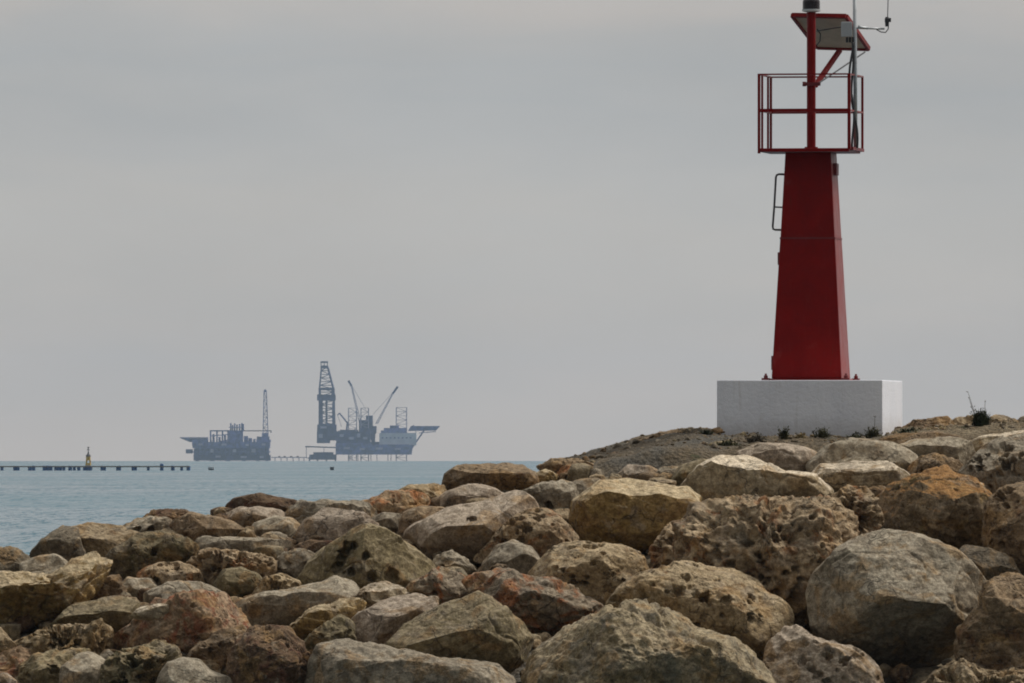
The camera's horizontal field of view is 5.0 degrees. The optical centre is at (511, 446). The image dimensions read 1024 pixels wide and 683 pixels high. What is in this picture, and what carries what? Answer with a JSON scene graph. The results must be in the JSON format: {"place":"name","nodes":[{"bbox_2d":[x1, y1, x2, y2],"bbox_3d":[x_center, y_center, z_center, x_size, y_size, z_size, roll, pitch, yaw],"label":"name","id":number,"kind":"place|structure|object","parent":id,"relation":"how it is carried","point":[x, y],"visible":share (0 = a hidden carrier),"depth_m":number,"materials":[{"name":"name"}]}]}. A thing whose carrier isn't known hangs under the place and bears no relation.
{"place":"outdoors","nodes":[
{"label":"outdoors","id":0,"kind":"place"},
{"bbox_2d":[0,461,544,554],"bbox_3d":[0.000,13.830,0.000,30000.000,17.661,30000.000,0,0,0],"label":"sea","id":1,"kind":"structure","parent":0,"point":[37,504],"depth_m":1548.41,"materials":[{"name":"liquid"}]},
{"bbox_2d":[0,464,189,470],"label":"pier","id":2,"kind":"structure","parent":1,"relation":"on","point":[62,468],"depth_m":2697.44,"materials":[{"name":"concrete"}]},
{"bbox_2d":[180,389,271,460],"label":"production platform","id":3,"kind":"structure","parent":1,"relation":"in","point":[233,447],"depth_m":11986.00,"materials":[{"name":"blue metal"}]},
{"bbox_2d":[305,446,336,460],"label":"wellhead platform","id":4,"kind":"structure","parent":1,"relation":"in","point":[317,456],"depth_m":12020.00,"materials":[{"name":"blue metal"}]},
{"bbox_2d":[317,361,439,460],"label":"jack up rig","id":5,"kind":"object","parent":1,"relation":"in","point":[396,440],"visible":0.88,"depth_m":11987.21,"materials":[{"name":"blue metal"}]},
{"bbox_2d":[0,0,1023,460],"label":"sky","id":6,"kind":"structure","parent":0,"point":[546,225],"materials":[{"name":"grey"}]},
{"bbox_2d":[13,422,1023,682],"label":"ground","id":7,"kind":"structure","parent":0,"point":[651,452],"depth_m":168.06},
{"bbox_2d":[0,627,16,652],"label":"boulder","id":8,"kind":"object","parent":7,"relation":"on","point":[7,643],"visible":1,"depth_m":157.87,"materials":[{"name":"beige stone"}]},
{"bbox_2d":[0,672,16,682],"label":"boulder","id":9,"kind":"object","parent":7,"relation":"on","point":[5,677],"visible":1,"depth_m":155.86,"materials":[{"name":"grey stone"}]},
{"bbox_2d":[0,546,29,571],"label":"boulder","id":10,"kind":"object","parent":7,"relation":"on","point":[12,558],"visible":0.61,"depth_m":161.41,"materials":[{"name":"brown stone"}]},
{"bbox_2d":[0,646,31,677],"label":"boulder","id":11,"kind":"object","parent":7,"relation":"on","point":[11,659],"visible":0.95,"depth_m":157.60,"materials":[{"name":"stone"}]},
{"bbox_2d":[19,553,67,573],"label":"boulder","id":12,"kind":"object","parent":7,"relation":"on","point":[49,563],"visible":0.45,"depth_m":161.08,"materials":[{"name":"grey stone"}]},
{"bbox_2d":[18,647,90,682],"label":"boulder","id":13,"kind":"object","parent":7,"relation":"on","point":[39,667],"visible":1,"depth_m":157.14,"materials":[{"name":"beige stone"}]},
{"bbox_2d":[0,551,112,625],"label":"boulder","id":14,"kind":"object","parent":7,"relation":"on","point":[38,598],"visible":1,"depth_m":159.40,"materials":[{"name":"stone"}]},
{"bbox_2d":[29,525,85,560],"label":"boulder","id":15,"kind":"object","parent":7,"relation":"on","point":[64,542],"visible":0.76,"depth_m":161.74,"materials":[{"name":"grey stone"}]},
{"bbox_2d":[14,618,113,654],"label":"boulder","id":16,"kind":"object","parent":7,"relation":"on","point":[95,636],"visible":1,"depth_m":157.93,"materials":[{"name":"beige stone"}]},
{"bbox_2d":[59,651,104,682],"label":"boulder","id":17,"kind":"object","parent":7,"relation":"on","point":[83,667],"visible":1,"depth_m":156.75,"materials":[{"name":"grey stone"}]},
{"bbox_2d":[50,595,139,631],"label":"boulder","id":18,"kind":"object","parent":7,"relation":"on","point":[114,612],"visible":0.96,"depth_m":158.93,"materials":[{"name":"beige stone"}]},
{"bbox_2d":[74,522,137,575],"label":"boulder","id":19,"kind":"object","parent":7,"relation":"on","point":[101,539],"visible":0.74,"depth_m":162.20,"materials":[{"name":"beige stone"}]},
{"bbox_2d":[91,574,127,599],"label":"boulder","id":20,"kind":"object","parent":7,"relation":"on","point":[112,585],"visible":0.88,"depth_m":160.38,"materials":[{"name":"brown stone"}]},
{"bbox_2d":[98,639,181,682],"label":"boulder","id":21,"kind":"object","parent":7,"relation":"on","point":[144,663],"visible":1,"depth_m":156.16,"materials":[{"name":"stone"}]},
{"bbox_2d":[122,576,157,598],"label":"boulder","id":22,"kind":"object","parent":7,"relation":"on","point":[133,585],"visible":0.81,"depth_m":160.62,"materials":[{"name":"grey stone"}]},
{"bbox_2d":[122,516,171,532],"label":"boulder","id":23,"kind":"object","parent":7,"relation":"on","point":[148,523],"visible":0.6,"depth_m":163.49,"materials":[{"name":"grey stone"}]},
{"bbox_2d":[105,530,198,578],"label":"boulder","id":24,"kind":"object","parent":7,"relation":"on","point":[132,555],"visible":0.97,"depth_m":161.50,"materials":[{"name":"stone"}]},
{"bbox_2d":[136,561,204,585],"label":"boulder","id":25,"kind":"object","parent":7,"relation":"on","point":[160,573],"visible":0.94,"depth_m":160.89,"materials":[{"name":"stone"}]},
{"bbox_2d":[143,580,220,603],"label":"boulder","id":26,"kind":"object","parent":7,"relation":"on","point":[151,594],"visible":0.41,"depth_m":159.96,"materials":[{"name":"grey stone"}]},
{"bbox_2d":[113,588,250,653],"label":"boulder","id":27,"kind":"object","parent":7,"relation":"on","point":[188,621],"visible":0.7,"depth_m":157.69,"materials":[{"name":"stone"}]},
{"bbox_2d":[129,603,168,620],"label":"boulder","id":28,"kind":"object","parent":27,"relation":"on","point":[154,611],"visible":1,"depth_m":157.73,"materials":[{"name":"beige stone"}]},
{"bbox_2d":[156,657,232,682],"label":"boulder","id":29,"kind":"object","parent":7,"relation":"on","point":[186,670],"visible":1,"depth_m":155.66,"materials":[{"name":"grey stone"}]},
{"bbox_2d":[169,511,243,540],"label":"boulder","id":30,"kind":"object","parent":7,"relation":"on","point":[193,526],"visible":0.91,"depth_m":163.01,"materials":[{"name":"brown stone"}]},
{"bbox_2d":[187,624,246,670],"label":"boulder","id":31,"kind":"object","parent":7,"relation":"on","point":[215,646],"visible":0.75,"depth_m":157.10,"materials":[{"name":"brown stone"}]},
{"bbox_2d":[186,547,276,584],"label":"boulder","id":32,"kind":"object","parent":7,"relation":"on","point":[210,564],"visible":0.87,"depth_m":161.27,"materials":[{"name":"stone"}]},
{"bbox_2d":[212,566,261,597],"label":"boulder","id":33,"kind":"object","parent":7,"relation":"on","point":[241,581],"visible":0.81,"depth_m":160.58,"materials":[{"name":"stone"}]},
{"bbox_2d":[194,536,291,553],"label":"boulder","id":34,"kind":"object","parent":7,"relation":"on","point":[249,544],"visible":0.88,"depth_m":162.46,"materials":[{"name":"grey stone"}]},
{"bbox_2d":[226,624,310,682],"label":"boulder","id":35,"kind":"object","parent":7,"relation":"on","point":[271,653],"visible":1,"depth_m":155.71,"materials":[{"name":"brown stone"}]},
{"bbox_2d":[251,515,299,537],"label":"boulder","id":36,"kind":"object","parent":7,"relation":"on","point":[288,526],"visible":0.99,"depth_m":163.40,"materials":[{"name":"grey stone"}]},
{"bbox_2d":[252,573,301,593],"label":"boulder","id":37,"kind":"object","parent":7,"relation":"on","point":[278,581],"visible":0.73,"depth_m":160.41,"materials":[{"name":"beige stone"}]},
{"bbox_2d":[277,548,314,578],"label":"boulder","id":38,"kind":"object","parent":7,"relation":"on","point":[292,562],"visible":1,"depth_m":161.59,"materials":[{"name":"grey stone"}]},
{"bbox_2d":[236,575,359,625],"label":"boulder","id":39,"kind":"object","parent":7,"relation":"on","point":[287,607],"visible":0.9,"depth_m":158.98,"materials":[{"name":"grey stone"}]},
{"bbox_2d":[289,539,333,552],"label":"boulder","id":40,"kind":"object","parent":7,"relation":"on","point":[314,545],"visible":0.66,"depth_m":162.75,"materials":[{"name":"brown stone"}]},
{"bbox_2d":[284,499,376,523],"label":"boulder","id":41,"kind":"object","parent":7,"relation":"on","point":[300,510],"visible":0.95,"depth_m":163.87,"materials":[{"name":"grey stone"}]},
{"bbox_2d":[304,614,356,650],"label":"boulder","id":42,"kind":"object","parent":7,"relation":"on","point":[339,626],"visible":0.52,"depth_m":157.89,"materials":[{"name":"stone"}]},
{"bbox_2d":[292,507,378,543],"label":"boulder","id":43,"kind":"object","parent":7,"relation":"on","point":[329,523],"visible":0.7,"depth_m":163.04,"materials":[{"name":"grey stone"}]},
{"bbox_2d":[355,581,409,608],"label":"boulder","id":44,"kind":"object","parent":7,"relation":"on","point":[370,594],"visible":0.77,"depth_m":159.81,"materials":[{"name":"beige stone"}]},
{"bbox_2d":[372,512,401,530],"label":"boulder","id":45,"kind":"object","parent":7,"relation":"on","point":[389,520],"visible":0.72,"depth_m":163.72,"materials":[{"name":"grey stone"}]},
{"bbox_2d":[351,593,438,643],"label":"boulder","id":46,"kind":"object","parent":7,"relation":"on","point":[382,621],"visible":0.69,"depth_m":158.27,"materials":[{"name":"grey stone"}]},
{"bbox_2d":[304,638,515,682],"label":"boulder","id":47,"kind":"object","parent":7,"relation":"on","point":[346,660],"visible":1,"depth_m":155.39,"materials":[{"name":"grey stone"}]},
{"bbox_2d":[396,506,444,538],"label":"boulder","id":48,"kind":"object","parent":7,"relation":"on","point":[409,517],"visible":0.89,"depth_m":163.20,"materials":[{"name":"brown stone"}]},
{"bbox_2d":[399,483,446,499],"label":"boulder","id":49,"kind":"object","parent":7,"relation":"on","point":[431,490],"visible":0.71,"depth_m":164.92,"materials":[{"name":"beige stone"}]},
{"bbox_2d":[405,566,468,603],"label":"boulder","id":50,"kind":"object","parent":7,"relation":"on","point":[443,584],"visible":0.57,"depth_m":160.07,"materials":[{"name":"orange stone"}]},
{"bbox_2d":[432,549,476,574],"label":"boulder","id":51,"kind":"object","parent":7,"relation":"on","point":[450,558],"visible":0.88,"depth_m":161.45,"materials":[{"name":"grey stone"}]},
{"bbox_2d":[385,590,533,673],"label":"boulder","id":52,"kind":"object","parent":7,"relation":"on","point":[478,625],"visible":0.79,"depth_m":156.98,"materials":[{"name":"beige stone"}]},
{"bbox_2d":[403,490,539,564],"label":"boulder","id":53,"kind":"object","parent":7,"relation":"on","point":[467,530],"visible":0.81,"depth_m":162.43,"materials":[{"name":"grey stone"}]},
{"bbox_2d":[0,463,951,682],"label":"rubble","id":54,"kind":"object","parent":7,"relation":"on","point":[898,673],"visible":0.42,"depth_m":162.34,"materials":[{"name":"brown stone"}]},
{"bbox_2d":[142,508,188,519],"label":"boulder","id":55,"kind":"object","parent":54,"relation":"on","point":[172,514],"visible":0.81,"depth_m":163.76,"materials":[{"name":"brown stone"}]},
{"bbox_2d":[226,506,285,527],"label":"boulder","id":56,"kind":"object","parent":54,"relation":"on","point":[243,516],"visible":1,"depth_m":163.95,"materials":[{"name":"grey stone"}]},
{"bbox_2d":[225,492,296,511],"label":"boulder","id":57,"kind":"object","parent":54,"relation":"on","point":[283,504],"visible":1,"depth_m":164.53,"materials":[{"name":"brown stone"}]},
{"bbox_2d":[289,597,366,640],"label":"boulder","id":58,"kind":"object","parent":54,"relation":"on","point":[307,623],"visible":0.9,"depth_m":158.42,"materials":[{"name":"stone"}]},
{"bbox_2d":[296,523,435,588],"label":"boulder","id":59,"kind":"object","parent":54,"relation":"on","point":[362,555],"visible":0.84,"depth_m":160.70,"materials":[{"name":"brown stone"}]},
{"bbox_2d":[362,489,430,513],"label":"boulder","id":60,"kind":"object","parent":54,"relation":"on","point":[398,501],"visible":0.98,"depth_m":164.28,"materials":[{"name":"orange stone"}]},
{"bbox_2d":[438,483,502,506],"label":"boulder","id":61,"kind":"object","parent":54,"relation":"on","point":[461,494],"visible":0.57,"depth_m":164.50,"materials":[{"name":"grey stone"}]},
{"bbox_2d":[441,462,538,490],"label":"boulder","id":62,"kind":"object","parent":7,"relation":"on","point":[508,476],"visible":0.94,"depth_m":165.48,"materials":[{"name":"brown stone"}]},
{"bbox_2d":[481,539,539,574],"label":"boulder","id":63,"kind":"object","parent":7,"relation":"on","point":[518,556],"visible":0.69,"depth_m":161.07,"materials":[{"name":"grey stone"}]},
{"bbox_2d":[473,507,578,563],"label":"boulder","id":64,"kind":"object","parent":7,"relation":"on","point":[541,531],"visible":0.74,"depth_m":161.81,"materials":[{"name":"stone"}]},
{"bbox_2d":[461,567,603,636],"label":"boulder","id":65,"kind":"object","parent":7,"relation":"on","point":[552,606],"visible":0.74,"depth_m":158.88,"materials":[{"name":"orange stone"}]},
{"bbox_2d":[536,469,557,482],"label":"boulder","id":66,"kind":"object","parent":7,"relation":"on","point":[546,475],"visible":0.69,"depth_m":165.90,"materials":[{"name":"stone"}]},
{"bbox_2d":[522,479,578,508],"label":"boulder","id":67,"kind":"object","parent":7,"relation":"on","point":[552,494],"visible":0.62,"depth_m":164.21,"materials":[{"name":"grey stone"}]},
{"bbox_2d":[556,464,570,480],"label":"boulder","id":68,"kind":"object","parent":7,"relation":"on","point":[562,472],"visible":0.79,"depth_m":166.11,"materials":[{"name":"orange stone"}]},
{"bbox_2d":[536,457,593,472],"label":"boulder","id":69,"kind":"object","parent":7,"relation":"on","point":[555,465],"visible":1,"depth_m":166.44,"materials":[{"name":"brown stone"}]},
{"bbox_2d":[572,477,600,494],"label":"boulder","id":70,"kind":"object","parent":7,"relation":"on","point":[582,484],"visible":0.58,"depth_m":164.57,"materials":[{"name":"brown stone"}]},
{"bbox_2d":[527,540,649,604],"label":"boulder","id":71,"kind":"object","parent":7,"relation":"on","point":[601,572],"visible":0.76,"depth_m":159.66,"materials":[{"name":"beige stone"}]},
{"bbox_2d":[568,478,701,552],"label":"boulder","id":72,"kind":"object","parent":7,"relation":"on","point":[637,515],"visible":0.76,"depth_m":162.47,"materials":[{"name":"stone"}]},
{"bbox_2d":[618,464,657,477],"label":"boulder","id":73,"kind":"object","parent":7,"relation":"on","point":[631,470],"visible":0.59,"depth_m":166.09,"materials":[{"name":"grey stone"}]},
{"bbox_2d":[521,598,776,682],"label":"boulder","id":74,"kind":"object","parent":7,"relation":"on","point":[635,640],"visible":1,"depth_m":155.53,"materials":[{"name":"stone"}]},
{"bbox_2d":[638,429,678,440],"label":"boulder","id":75,"kind":"object","parent":7,"relation":"on","point":[659,434],"visible":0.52,"depth_m":170.90,"materials":[{"name":"brown stone"}]},
{"bbox_2d":[648,518,682,568],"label":"boulder","id":76,"kind":"object","parent":7,"relation":"on","point":[660,553],"visible":0.22,"depth_m":161.42,"materials":[{"name":"stone"}]},
{"bbox_2d":[656,466,678,473],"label":"boulder","id":77,"kind":"object","parent":7,"relation":"on","point":[669,469],"visible":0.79,"depth_m":165.93,"materials":[{"name":"grey stone"}]},
{"bbox_2d":[670,458,706,485],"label":"boulder","id":78,"kind":"object","parent":7,"relation":"on","point":[681,473],"visible":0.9,"depth_m":165.57,"materials":[{"name":"brown stone"}]},
{"bbox_2d":[606,560,794,661],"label":"boulder","id":79,"kind":"object","parent":7,"relation":"on","point":[752,613],"visible":0.66,"depth_m":157.43,"materials":[{"name":"beige stone"}]},
{"bbox_2d":[745,432,767,442],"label":"weed","id":80,"kind":"object","parent":7,"relation":"on","point":[759,438],"visible":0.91,"depth_m":168.86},
{"bbox_2d":[681,454,833,501],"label":"boulder","id":81,"kind":"object","parent":7,"relation":"on","point":[721,476],"visible":0.66,"depth_m":164.51,"materials":[{"name":"beige stone"}]},
{"bbox_2d":[671,494,859,633],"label":"boulder","id":82,"kind":"object","parent":7,"relation":"on","point":[783,547],"visible":0.65,"depth_m":158.72,"materials":[{"name":"stone"}]},
{"bbox_2d":[736,442,816,471],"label":"boulder","id":83,"kind":"object","parent":7,"relation":"on","point":[787,457],"visible":0.6,"depth_m":166.49,"materials":[{"name":"grey stone"}]},
{"bbox_2d":[777,426,789,438],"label":"weed","id":84,"kind":"object","parent":7,"relation":"on","point":[784,434],"visible":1,"depth_m":168.87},
{"bbox_2d":[565,420,1023,462],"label":"gravel","id":85,"kind":"structure","parent":7,"relation":"on","point":[719,430],"depth_m":169.27,"materials":[{"name":"gravel"}]},
{"bbox_2d":[717,380,901,436],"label":"concrete block","id":86,"kind":"structure","parent":7,"relation":"on","point":[766,408],"depth_m":169.82,"materials":[{"name":"concrete"}]},
{"bbox_2d":[812,426,829,437],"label":"weed","id":87,"kind":"object","parent":7,"relation":"on","point":[822,433],"visible":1,"depth_m":168.87,"materials":[{"name":"plant"}]},
{"bbox_2d":[763,624,884,682],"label":"boulder","id":88,"kind":"object","parent":7,"relation":"on","point":[795,653],"visible":1,"depth_m":156.46,"materials":[{"name":"grey stone"}]},
{"bbox_2d":[830,484,884,534],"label":"boulder","id":89,"kind":"object","parent":7,"relation":"on","point":[861,502],"visible":0.45,"depth_m":162.59,"materials":[{"name":"stone"}]},
{"bbox_2d":[812,460,909,492],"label":"boulder","id":90,"kind":"object","parent":7,"relation":"on","point":[836,477],"visible":0.57,"depth_m":165.21,"materials":[{"name":"beige stone"}]},
{"bbox_2d":[806,437,917,471],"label":"boulder","id":91,"kind":"object","parent":7,"relation":"on","point":[863,449],"visible":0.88,"depth_m":166.01,"materials":[{"name":"grey stone"}]},
{"bbox_2d":[863,416,882,437],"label":"weed","id":92,"kind":"object","parent":7,"relation":"on","point":[871,433],"visible":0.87,"depth_m":168.85,"materials":[{"name":"plant"}]},
{"bbox_2d":[805,529,985,666],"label":"boulder","id":93,"kind":"object","parent":7,"relation":"on","point":[891,597],"visible":0.94,"depth_m":157.39,"materials":[{"name":"grey stone"}]},
{"bbox_2d":[878,431,962,443],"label":"boulder","id":94,"kind":"object","parent":7,"relation":"on","point":[898,438],"visible":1,"depth_m":167.37,"materials":[{"name":"brown stone"}]},
{"bbox_2d":[903,416,954,428],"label":"boulder","id":95,"kind":"object","parent":7,"relation":"on","point":[942,421],"visible":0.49,"depth_m":171.41,"materials":[{"name":"brown stone"}]},
{"bbox_2d":[876,464,991,549],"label":"boulder","id":96,"kind":"object","parent":7,"relation":"on","point":[945,504],"visible":0.81,"depth_m":162.96,"materials":[{"name":"orange stone"}]},
{"bbox_2d":[906,452,962,474],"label":"boulder","id":97,"kind":"object","parent":7,"relation":"on","point":[921,463],"visible":0.34,"depth_m":165.73,"materials":[{"name":"brown stone"}]},
{"bbox_2d":[900,436,975,464],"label":"boulder","id":98,"kind":"object","parent":7,"relation":"on","point":[962,450],"visible":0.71,"depth_m":166.53,"materials":[{"name":"grey stone"}]},
{"bbox_2d":[953,414,977,424],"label":"boulder","id":99,"kind":"object","parent":7,"relation":"on","point":[967,419],"visible":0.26,"depth_m":171.60,"materials":[{"name":"beige stone"}]},
{"bbox_2d":[922,658,1023,682],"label":"boulder","id":100,"kind":"object","parent":7,"relation":"on","point":[961,670],"visible":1,"depth_m":155.76,"materials":[{"name":"beige stone"}]},
{"bbox_2d":[966,391,993,426],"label":"bush","id":101,"kind":"object","parent":7,"relation":"on","point":[980,419],"visible":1,"depth_m":169.24,"materials":[{"name":"green plant"}]},
{"bbox_2d":[953,572,1023,670],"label":"boulder","id":102,"kind":"object","parent":7,"relation":"on","point":[989,631],"visible":0.96,"depth_m":156.30,"materials":[{"name":"brown stone"}]},
{"bbox_2d":[959,545,1020,579],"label":"boulder","id":103,"kind":"object","parent":7,"relation":"on","point":[989,563],"visible":0.42,"depth_m":161.23,"materials":[{"name":"grey stone"}]},
{"bbox_2d":[958,433,1023,493],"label":"boulder","id":104,"kind":"object","parent":7,"relation":"on","point":[994,465],"visible":0.58,"depth_m":164.23,"materials":[{"name":"grey stone"}]},
{"bbox_2d":[972,430,1023,451],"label":"boulder","id":105,"kind":"object","parent":7,"relation":"on","point":[979,442],"visible":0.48,"depth_m":167.29,"materials":[{"name":"beige stone"}]},
{"bbox_2d":[981,481,1023,575],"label":"boulder","id":106,"kind":"object","parent":7,"relation":"on","point":[1003,522],"visible":0.93,"depth_m":161.76,"materials":[{"name":"brown stone"}]},
{"bbox_2d":[990,414,1018,422],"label":"boulder","id":107,"kind":"object","parent":7,"relation":"on","point":[998,417],"visible":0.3,"depth_m":171.54,"materials":[{"name":"beige stone"}]},
{"bbox_2d":[758,0,890,379],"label":"beacon tower","id":108,"kind":"structure","parent":0,"point":[810,338],"depth_m":170.61,"materials":[{"name":"metal"}]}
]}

